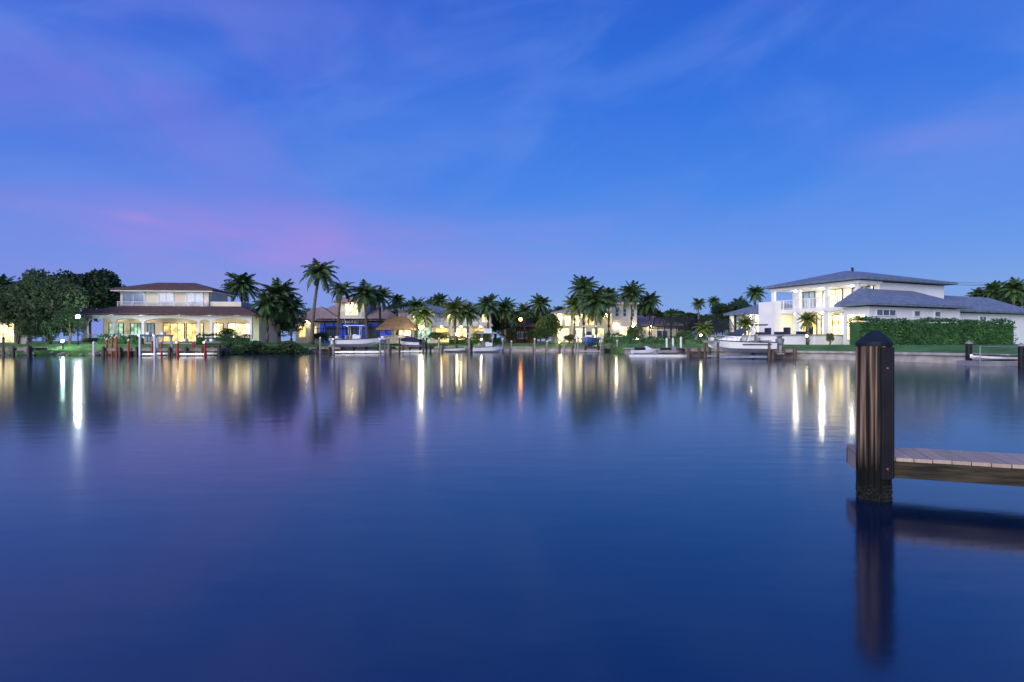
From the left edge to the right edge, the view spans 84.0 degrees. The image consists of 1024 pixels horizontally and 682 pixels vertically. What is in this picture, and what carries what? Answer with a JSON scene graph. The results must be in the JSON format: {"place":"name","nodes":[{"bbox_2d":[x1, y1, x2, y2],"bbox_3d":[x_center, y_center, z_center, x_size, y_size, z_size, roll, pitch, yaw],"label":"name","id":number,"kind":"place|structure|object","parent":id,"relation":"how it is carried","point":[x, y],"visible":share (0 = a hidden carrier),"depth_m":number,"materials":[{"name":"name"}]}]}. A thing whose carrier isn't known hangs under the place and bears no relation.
{"place":"outdoors","nodes":[
{"label":"outdoors","id":0,"kind":"place"},
{"bbox_2d":[0,341,1017,355],"bbox_3d":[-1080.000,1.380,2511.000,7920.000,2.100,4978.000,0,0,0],"label":"ground","id":1,"kind":"structure","parent":0,"point":[73,346],"depth_m":56.91,"materials":[{"name":"green plant"}]},
{"bbox_2d":[0,284,19,343],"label":"broadleaf tree","id":2,"kind":"object","parent":1,"relation":"on","point":[17,337],"visible":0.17,"depth_m":61.40,"materials":[{"name":"green plant"}]},
{"bbox_2d":[0,318,25,343],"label":"house","id":3,"kind":"structure","parent":1,"relation":"on","point":[6,332],"depth_m":64.92,"materials":[{"name":"beige paint"}]},
{"bbox_2d":[0,322,14,342],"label":"glass door","id":4,"kind":"structure","parent":3,"relation":"in","point":[7,332],"depth_m":64.98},
{"bbox_2d":[13,320,42,343],"bbox_3d":[-51.190,-0.990,60.415,2.648,2.887,2.569,0,0,0],"label":"garden shrub","id":5,"kind":"object","parent":1,"relation":"on","point":[22,329],"visible":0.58,"depth_m":59.79,"materials":[{"name":"green plant"}]},
{"bbox_2d":[28,315,60,344],"bbox_3d":[-48.923,-1.129,59.752,2.953,3.162,3.113,0,0,0],"label":"broadleaf tree","id":6,"kind":"object","parent":1,"relation":"on","point":[40,326],"visible":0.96,"depth_m":58.99,"materials":[{"name":"green plant"}]},
{"bbox_2d":[0,268,90,343],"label":"broadleaf tree","id":7,"kind":"object","parent":1,"relation":"on","point":[30,298],"visible":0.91,"depth_m":60.31,"materials":[{"name":"green plant"}]},
{"bbox_2d":[51,303,88,343],"bbox_3d":[-46.503,-1.785,60.022,3.010,4.464,3.310,0,0,0],"label":"broadleaf tree","id":8,"kind":"object","parent":1,"relation":"on","point":[67,321],"visible":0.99,"depth_m":59.87,"materials":[{"name":"green plant"}]},
{"bbox_2d":[52,268,125,337],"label":"broadleaf tree","id":9,"kind":"object","parent":1,"relation":"on","point":[97,284],"visible":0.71,"depth_m":82.81,"materials":[{"name":"green plant"}]},
{"bbox_2d":[97,333,143,343],"bbox_3d":[-41.966,-0.169,61.020,4.666,1.332,1.139,0,0,0],"label":"hedge","id":10,"kind":"object","parent":1,"relation":"on","point":[133,339],"visible":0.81,"depth_m":60.72,"materials":[{"name":"green plant"}]},
{"bbox_2d":[0,346,307,355],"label":"riprap rock","id":11,"kind":"object","parent":1,"relation":"on","point":[96,353],"visible":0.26,"depth_m":56.48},
{"bbox_2d":[75,283,282,343],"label":"brown roofed villa","id":12,"kind":"object","parent":1,"relation":"on","point":[181,311],"visible":0.67,"depth_m":67.77,"materials":[{"name":"beige paint"}]},
{"bbox_2d":[122,292,144,304],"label":"window","id":13,"kind":"structure","parent":12,"relation":"in","point":[126,296],"depth_m":67.85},
{"bbox_2d":[158,292,173,305],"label":"window","id":14,"kind":"structure","parent":12,"relation":"in","point":[162,296],"depth_m":68.18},
{"bbox_2d":[163,323,184,341],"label":"glass door","id":15,"kind":"structure","parent":12,"relation":"in","point":[176,329],"depth_m":67.90,"materials":[{"name":"glass"}]},
{"bbox_2d":[186,292,203,305],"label":"window","id":16,"kind":"structure","parent":12,"relation":"in","point":[192,297],"depth_m":68.46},
{"bbox_2d":[186,323,203,341],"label":"glass door","id":17,"kind":"structure","parent":12,"relation":"in","point":[191,328],"depth_m":68.06,"materials":[{"name":"glass"}]},
{"bbox_2d":[227,323,248,336],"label":"glass door","id":18,"kind":"structure","parent":12,"relation":"in","point":[242,328],"depth_m":68.53,"materials":[{"name":"glass"}]},
{"bbox_2d":[195,332,250,344],"bbox_3d":[-31.431,-0.234,61.994,5.426,1.471,1.138,0,0,-23],"label":"hedge","id":19,"kind":"object","parent":1,"relation":"on","point":[235,339],"visible":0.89,"depth_m":61.79,"materials":[{"name":"green plant"}]},
{"bbox_2d":[221,272,261,302],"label":"palm tree","id":20,"kind":"object","parent":1,"relation":"on","point":[243,283],"visible":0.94,"depth_m":77.36,"materials":[{"name":"green plant"}]},
{"bbox_2d":[214,340,311,354],"bbox_3d":[-27.214,0.712,63.049,10.645,1.637,3.758,0,0,-34],"label":"mangrove bush","id":21,"kind":"object","parent":1,"relation":"on","point":[253,346],"visible":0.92,"depth_m":61.87,"materials":[{"name":"green plant"}]},
{"bbox_2d":[251,291,285,343],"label":"palm tree","id":22,"kind":"object","parent":1,"relation":"on","point":[268,307],"visible":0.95,"depth_m":67.52,"materials":[{"name":"green plant"}]},
{"bbox_2d":[257,277,302,343],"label":"palm tree","id":23,"kind":"object","parent":1,"relation":"on","point":[285,289],"visible":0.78,"depth_m":69.42,"materials":[{"name":"green plant"}]},
{"bbox_2d":[272,294,307,340],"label":"palm tree","id":24,"kind":"object","parent":1,"relation":"on","point":[293,311],"visible":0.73,"depth_m":70.78,"materials":[{"name":"green plant"}]},
{"bbox_2d":[271,309,308,337],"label":"broadleaf tree","id":25,"kind":"object","parent":1,"relation":"on","point":[284,323],"visible":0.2,"depth_m":75.39,"materials":[{"name":"green plant"}]},
{"bbox_2d":[299,258,340,344],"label":"palm tree","id":26,"kind":"object","parent":1,"relation":"on","point":[322,272],"visible":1,"depth_m":68.72,"materials":[{"name":"green plant"}]},
{"bbox_2d":[326,281,354,335],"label":"palm tree","id":27,"kind":"object","parent":1,"relation":"on","point":[339,291],"visible":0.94,"depth_m":75.82,"materials":[{"name":"green plant"}]},
{"bbox_2d":[296,295,398,342],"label":"pink roofed house","id":28,"kind":"structure","parent":1,"relation":"on","point":[347,311],"depth_m":83.85,"materials":[{"name":"yellow paint"}]},
{"bbox_2d":[314,319,386,342],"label":"pool cage","id":29,"kind":"object","parent":1,"relation":"on","point":[343,328],"visible":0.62,"depth_m":77.65,"materials":[{"name":"metal"}]},
{"bbox_2d":[346,279,383,337],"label":"palm tree","id":30,"kind":"object","parent":1,"relation":"on","point":[365,294],"visible":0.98,"depth_m":76.73,"materials":[{"name":"green plant"}]},
{"bbox_2d":[370,286,393,342],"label":"palm tree","id":31,"kind":"object","parent":1,"relation":"on","point":[382,299],"visible":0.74,"depth_m":79.73,"materials":[{"name":"green plant"}]},
{"bbox_2d":[387,294,405,334],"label":"palm tree","id":32,"kind":"object","parent":1,"relation":"on","point":[398,300],"visible":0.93,"depth_m":83.63,"materials":[{"name":"green plant"}]},
{"bbox_2d":[375,316,419,342],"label":"thatched hut","id":33,"kind":"object","parent":1,"relation":"on","point":[397,323],"visible":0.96,"depth_m":75.02,"materials":[{"name":"brown plant"}]},
{"bbox_2d":[402,296,429,337],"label":"palm tree","id":34,"kind":"object","parent":1,"relation":"on","point":[414,303],"visible":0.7,"depth_m":82.68,"materials":[{"name":"green plant"}]},
{"bbox_2d":[409,305,435,343],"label":"palm tree","id":35,"kind":"object","parent":1,"relation":"on","point":[423,313],"visible":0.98,"depth_m":73.76,"materials":[{"name":"green plant"}]},
{"bbox_2d":[428,292,449,307],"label":"palm tree","id":36,"kind":"object","parent":1,"relation":"on","point":[439,299],"visible":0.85,"depth_m":91.47,"materials":[{"name":"green plant"}]},
{"bbox_2d":[390,301,492,342],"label":"blue grey roofed house","id":37,"kind":"structure","parent":1,"relation":"on","point":[438,325],"depth_m":88.98,"materials":[{"name":"beige paint"}]},
{"bbox_2d":[309,347,599,352],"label":"seawall","id":38,"kind":"object","parent":1,"relation":"on","point":[313,349],"visible":0.25,"depth_m":75.47,"materials":[{"name":"concrete"}]},
{"bbox_2d":[440,296,471,343],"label":"palm tree","id":39,"kind":"object","parent":1,"relation":"on","point":[453,311],"visible":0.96,"depth_m":79.39,"materials":[{"name":"green plant"}]},
{"bbox_2d":[458,302,482,343],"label":"palm tree","id":40,"kind":"object","parent":1,"relation":"on","point":[469,315],"visible":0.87,"depth_m":79.63,"materials":[{"name":"green plant"}]},
{"bbox_2d":[449,336,501,343],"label":"hedge","id":41,"kind":"object","parent":1,"relation":"on","point":[478,340],"visible":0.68,"depth_m":81.21,"materials":[{"name":"green plant"}]},
{"bbox_2d":[474,293,502,342],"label":"palm tree","id":42,"kind":"object","parent":1,"relation":"on","point":[487,304],"visible":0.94,"depth_m":81.47,"materials":[{"name":"green plant"}]},
{"bbox_2d":[492,312,513,337],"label":"broadleaf tree","id":43,"kind":"object","parent":1,"relation":"on","point":[497,325],"visible":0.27,"depth_m":94.62,"materials":[{"name":"green plant"}]},
{"bbox_2d":[493,297,518,342],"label":"palm tree","id":44,"kind":"object","parent":1,"relation":"on","point":[506,309],"visible":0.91,"depth_m":83.56,"materials":[{"name":"green plant"}]},
{"bbox_2d":[499,328,519,342],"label":"garden shrub","id":45,"kind":"object","parent":1,"relation":"on","point":[510,333],"visible":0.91,"depth_m":87.50,"materials":[{"name":"green plant"}]},
{"bbox_2d":[509,309,525,342],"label":"palm tree","id":46,"kind":"object","parent":1,"relation":"on","point":[515,319],"visible":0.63,"depth_m":91.58,"materials":[{"name":"green plant"}]},
{"bbox_2d":[515,302,532,342],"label":"palm tree","id":47,"kind":"object","parent":1,"relation":"on","point":[525,308],"visible":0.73,"depth_m":95.73,"materials":[{"name":"green plant"}]},
{"bbox_2d":[526,293,552,342],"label":"palm tree","id":48,"kind":"object","parent":1,"relation":"on","point":[539,301],"visible":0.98,"depth_m":87.75,"materials":[{"name":"green plant"}]},
{"bbox_2d":[533,328,558,343],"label":"garden shrub","id":49,"kind":"object","parent":1,"relation":"on","point":[546,333],"visible":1,"depth_m":79.77,"materials":[{"name":"green plant"}]},
{"bbox_2d":[533,314,563,341],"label":"broadleaf tree","id":50,"kind":"object","parent":1,"relation":"on","point":[545,321],"visible":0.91,"depth_m":84.91,"materials":[{"name":"green plant"}]},
{"bbox_2d":[562,294,582,342],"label":"palm tree","id":51,"kind":"object","parent":1,"relation":"on","point":[573,306],"visible":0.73,"depth_m":81.55,"materials":[{"name":"green plant"}]},
{"bbox_2d":[567,274,599,343],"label":"palm tree","id":52,"kind":"object","parent":1,"relation":"on","point":[581,283],"visible":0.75,"depth_m":79.53,"materials":[{"name":"green plant"}]},
{"bbox_2d":[549,299,638,342],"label":"cream tower house","id":53,"kind":"structure","parent":1,"relation":"on","point":[620,322],"depth_m":88.92,"materials":[{"name":"yellow paint"}]},
{"bbox_2d":[574,285,620,337],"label":"palm tree","id":54,"kind":"object","parent":1,"relation":"on","point":[595,301],"visible":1,"depth_m":75.37,"materials":[{"name":"green plant"}]},
{"bbox_2d":[601,287,622,336],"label":"palm tree","id":55,"kind":"object","parent":1,"relation":"on","point":[610,290],"visible":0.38,"depth_m":83.69,"materials":[{"name":"green plant"}]},
{"bbox_2d":[603,332,629,343],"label":"hedge","id":56,"kind":"object","parent":1,"relation":"on","point":[612,339],"visible":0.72,"depth_m":77.29,"materials":[{"name":"green plant"}]},
{"bbox_2d":[617,280,648,327],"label":"palm tree","id":57,"kind":"object","parent":1,"relation":"on","point":[632,293],"visible":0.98,"depth_m":87.37,"materials":[{"name":"green plant"}]},
{"bbox_2d":[626,324,645,338],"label":"garden shrub","id":58,"kind":"object","parent":1,"relation":"on","point":[633,331],"visible":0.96,"depth_m":75.57,"materials":[{"name":"green plant"}]},
{"bbox_2d":[638,291,662,335],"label":"palm tree","id":59,"kind":"object","parent":1,"relation":"on","point":[648,301],"visible":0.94,"depth_m":89.57,"materials":[{"name":"green plant"}]},
{"bbox_2d":[623,335,683,343],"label":"hedge","id":60,"kind":"object","parent":1,"relation":"on","point":[647,340],"visible":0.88,"depth_m":68.36,"materials":[{"name":"green plant"}]},
{"bbox_2d":[637,315,683,338],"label":"brown house","id":61,"kind":"structure","parent":1,"relation":"on","point":[642,321],"depth_m":93.00,"materials":[{"name":"beige paint"}]},
{"bbox_2d":[663,308,681,326],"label":"palm tree","id":62,"kind":"object","parent":1,"relation":"on","point":[670,312],"visible":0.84,"depth_m":83.69,"materials":[{"name":"green plant"}]},
{"bbox_2d":[651,317,698,342],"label":"pool cage","id":63,"kind":"object","parent":1,"relation":"on","point":[671,328],"visible":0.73,"depth_m":78.92,"materials":[{"name":"metal"}]},
{"bbox_2d":[678,312,700,341],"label":"broadleaf tree","id":64,"kind":"object","parent":1,"relation":"on","point":[689,314],"visible":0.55,"depth_m":99.89,"materials":[{"name":"green plant"}]},
{"bbox_2d":[692,320,714,338],"bbox_3d":[19.544,-0.854,57.966,2.146,2.596,2.331,0,0,43],"label":"palm tree","id":65,"kind":"object","parent":1,"relation":"on","point":[704,328],"visible":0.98,"depth_m":57.75,"materials":[{"name":"green plant"}]},
{"bbox_2d":[685,334,724,343],"bbox_3d":[20.276,-0.150,57.759,5.337,1.274,1.160,0,0,28],"label":"hedge","id":66,"kind":"object","parent":1,"relation":"on","point":[692,341],"visible":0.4,"depth_m":58.25,"materials":[{"name":"green plant"}]},
{"bbox_2d":[697,313,729,334],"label":"broadleaf tree","id":67,"kind":"object","parent":1,"relation":"on","point":[709,316],"visible":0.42,"depth_m":83.05,"materials":[{"name":"green plant"}]},
{"bbox_2d":[709,300,751,330],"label":"broadleaf tree","id":68,"kind":"object","parent":1,"relation":"on","point":[719,310],"visible":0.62,"depth_m":91.56,"materials":[{"name":"green plant"}]},
{"bbox_2d":[734,315,756,334],"bbox_3d":[24.701,-1.165,59.986,2.206,3.208,2.388,0,0,34],"label":"palm tree","id":69,"kind":"object","parent":1,"relation":"on","point":[744,322],"visible":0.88,"depth_m":59.73,"materials":[{"name":"green plant"}]},
{"bbox_2d":[743,284,767,304],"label":"palm tree","id":70,"kind":"object","parent":1,"relation":"on","point":[754,293],"visible":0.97,"depth_m":81.64,"materials":[{"name":"green plant"}]},
{"bbox_2d":[797,311,819,344],"bbox_3d":[26.590,-1.116,50.918,1.938,3.114,1.909,0,0,0],"label":"palm tree","id":71,"kind":"object","parent":1,"relation":"on","point":[807,319],"visible":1,"depth_m":50.83,"materials":[{"name":"green plant"}]},
{"bbox_2d":[623,348,1017,362],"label":"seawall","id":72,"kind":"object","parent":1,"relation":"on","point":[928,357],"visible":0.34,"depth_m":42.70,"materials":[{"name":"concrete"}]},
{"bbox_2d":[711,267,1023,344],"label":"white mansion","id":73,"kind":"structure","parent":1,"relation":"on","point":[834,302],"depth_m":57.47,"materials":[{"name":"paint"}]},
{"bbox_2d":[802,291,814,308],"bbox_3d":[32.429,-4.420,62.707,0.100,1.970,2.270,0,0,-23],"label":"balcony door","id":74,"kind":"structure","parent":73,"relation":"in","point":[811,294],"depth_m":62.34,"materials":[{"name":"glass"}]},
{"bbox_2d":[821,314,842,333],"bbox_3d":[33.680,-1.370,59.761,0.100,2.770,2.670,0,0,-23],"label":"glass door","id":75,"kind":"structure","parent":73,"relation":"in","point":[836,320],"depth_m":59.36,"materials":[{"name":"glass"}]},
{"bbox_2d":[823,289,842,306],"bbox_3d":[33.680,-4.420,59.761,0.100,1.970,2.270,0,0,-23],"label":"balcony door","id":76,"kind":"structure","parent":73,"relation":"in","point":[835,292],"depth_m":59.57,"materials":[{"name":"glass"}]},
{"bbox_2d":[846,313,865,339],"bbox_3d":[30.801,-1.270,50.940,0.100,2.390,1.790,0,0,-23],"label":"glass door","id":77,"kind":"structure","parent":73,"relation":"in","point":[848,316],"depth_m":51.51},
{"bbox_2d":[876,309,896,316],"bbox_3d":[33.333,-2.520,50.671,2.690,0.640,0.100,0,0,-23],"label":"window","id":78,"kind":"structure","parent":73,"relation":"in","point":[879,312],"depth_m":50.70,"materials":[{"name":"white glass"}]},
{"bbox_2d":[847,316,1017,344],"bbox_3d":[36.752,-0.804,49.433,18.089,2.644,1.844,0,0,-17],"label":"hedge","id":79,"kind":"object","parent":1,"relation":"on","point":[900,331],"visible":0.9,"depth_m":48.96,"materials":[{"name":"green plant"}]},
{"bbox_2d":[977,280,1009,301],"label":"palm tree","id":80,"kind":"object","parent":1,"relation":"on","point":[990,291],"visible":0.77,"depth_m":83.58,"materials":[{"name":"green plant"}]},
{"bbox_2d":[996,277,1023,304],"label":"palm tree","id":81,"kind":"object","parent":1,"relation":"on","point":[1014,287],"visible":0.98,"depth_m":79.58,"materials":[{"name":"green plant"}]},
{"bbox_2d":[0,351,1023,681],"bbox_3d":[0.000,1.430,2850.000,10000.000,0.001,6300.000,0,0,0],"label":"water","id":82,"kind":"structure","parent":0,"point":[472,517],"depth_m":4.46,"materials":[{"name":"blue liquid"}]},
{"bbox_2d":[0,346,47,355],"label":"dock","id":83,"kind":"object","parent":82,"relation":"in","point":[12,349],"visible":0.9,"depth_m":54.02,"materials":[{"name":"brown wood"}]},
{"bbox_2d":[137,332,173,355],"bbox_3d":[-34.101,0.692,54.500,1.663,3.076,3.000,0,0,0],"label":"lift","id":84,"kind":"object","parent":82,"relation":"in","point":[155,342],"visible":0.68,"depth_m":54.22,"materials":[{"name":"metal"}]},
{"bbox_2d":[102,347,230,355],"bbox_3d":[-33.579,1.380,55.315,11.466,1.700,1.970,0,0,0],"label":"dock","id":85,"kind":"object","parent":82,"relation":"in","point":[168,349],"visible":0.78,"depth_m":54.60,"materials":[{"name":"brown wood"}]},
{"bbox_2d":[175,339,220,355],"bbox_3d":[-30.005,1.011,54.500,2.834,2.437,3.000,0,0,0],"label":"lift","id":86,"kind":"object","parent":82,"relation":"in","point":[187,341],"visible":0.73,"depth_m":53.27,"materials":[{"name":"white metal"}]},
{"bbox_2d":[316,346,395,352],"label":"dock","id":87,"kind":"object","parent":82,"relation":"in","point":[365,348],"visible":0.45,"depth_m":66.52,"materials":[{"name":"brown wood"}]},
{"bbox_2d":[332,336,385,353],"bbox_3d":[-17.308,0.842,64.700,5.479,2.777,3.000,0,0,0],"label":"lift","id":88,"kind":"object","parent":82,"relation":"in","point":[380,339],"visible":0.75,"depth_m":63.47,"materials":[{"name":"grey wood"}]},
{"bbox_2d":[329,316,378,346],"bbox_3d":[-17.929,-1.114,64.581,5.658,3.587,2.003,0,0,-4],"label":"motorboat","id":89,"kind":"object","parent":88,"relation":"on","point":[356,340],"visible":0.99,"depth_m":64.08,"materials":[{"name":"plastic"}]},
{"bbox_2d":[398,334,426,352],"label":"lift","id":90,"kind":"object","parent":82,"relation":"in","point":[423,337],"visible":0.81,"depth_m":68.45,"materials":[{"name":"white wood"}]},
{"bbox_2d":[400,337,424,347],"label":"motorboat","id":91,"kind":"object","parent":90,"relation":"on","point":[411,342],"visible":0.81,"depth_m":68.20,"materials":[{"name":"plastic"}]},
{"bbox_2d":[470,321,501,352],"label":"motorboat","id":92,"kind":"object","parent":82,"relation":"on","point":[489,348],"visible":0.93,"depth_m":69.80,"materials":[{"name":"plastic"}]},
{"bbox_2d":[531,345,614,351],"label":"dock","id":93,"kind":"object","parent":82,"relation":"in","point":[571,347],"visible":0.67,"depth_m":71.50,"materials":[{"name":"brown wood"}]},
{"bbox_2d":[575,335,601,352],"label":"boat lift","id":94,"kind":"object","parent":82,"relation":"in","point":[598,337],"visible":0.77,"depth_m":68.07,"materials":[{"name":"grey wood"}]},
{"bbox_2d":[580,317,599,346],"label":"motorboat","id":95,"kind":"object","parent":94,"relation":"on","point":[589,339],"visible":0.94,"depth_m":68.53,"materials":[{"name":"blue plastic"}]},
{"bbox_2d":[626,354,686,356],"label":"floating platform","id":96,"kind":"structure","parent":82,"relation":"on","point":[657,355],"depth_m":52.07,"materials":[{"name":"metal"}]},
{"bbox_2d":[657,345,682,353],"bbox_3d":[14.706,0.794,52.900,2.300,0.872,0.850,0,0,6],"label":"jet ski","id":97,"kind":"object","parent":82,"relation":"on","point":[673,350],"visible":0.98,"depth_m":52.67,"materials":[{"name":"grey plastic"}]},
{"bbox_2d":[703,337,771,358],"bbox_3d":[18.030,0.971,45.800,4.267,2.517,3.400,0,0,0],"label":"boat lift","id":98,"kind":"object","parent":82,"relation":"in","point":[712,340],"visible":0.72,"depth_m":44.37,"materials":[{"name":"grey wood"}]},
{"bbox_2d":[708,324,783,354],"bbox_3d":[18.738,-0.117,45.718,5.585,2.406,2.203,0,0,17],"label":"motorboat","id":99,"kind":"object","parent":98,"relation":"on","point":[732,342],"visible":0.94,"depth_m":45.14,"materials":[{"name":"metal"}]},
{"bbox_2d":[771,347,796,358],"bbox_3d":[21.325,1.355,45.865,2.150,1.750,2.670,0,0,0],"label":"dock","id":100,"kind":"object","parent":82,"relation":"in","point":[793,350],"visible":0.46,"depth_m":44.57,"materials":[{"name":"brown wood"}]},
{"bbox_2d":[855,330,893,501],"bbox_3d":[3.295,1.116,5.169,0.296,2.428,0.316,0,0,0],"label":"dock piling","id":101,"kind":"object","parent":82,"relation":"in","point":[874,413],"visible":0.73,"depth_m":5.07,"materials":[{"name":"brown wood"}]},
{"bbox_2d":[846,444,1023,486],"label":"foreground dock","id":102,"kind":"object","parent":82,"relation":"in","point":[995,468],"visible":0.74,"depth_m":5.07,"materials":[{"name":"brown wood"}]},
{"bbox_2d":[957,346,1017,365],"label":"floating platform","id":103,"kind":"structure","parent":82,"relation":"on","point":[979,362],"depth_m":32.63,"materials":[{"name":"grey plastic"}]},
{"bbox_2d":[969,354,1017,360],"bbox_3d":[28.323,0.958,33.403,3.000,0.385,1.403,0,0,-3],"label":"dinghy","id":104,"kind":"object","parent":103,"relation":"on","point":[996,357],"visible":0.91,"depth_m":33.03,"materials":[{"name":"plastic"}]},
{"bbox_2d":[1017,343,1023,366],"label":"mooring piling","id":105,"kind":"object","parent":82,"relation":"in","point":[1020,354],"visible":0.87,"depth_m":31.31,"materials":[{"name":"wood"}]},
{"bbox_2d":[0,0,1023,340],"label":"sky","id":106,"kind":"structure","parent":0,"point":[684,150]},
{"bbox_2d":[503,319,536,342],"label":"dark house","id":107,"kind":"structure","parent":0,"point":[530,325],"depth_m":97.00,"materials":[{"name":"black paint"}]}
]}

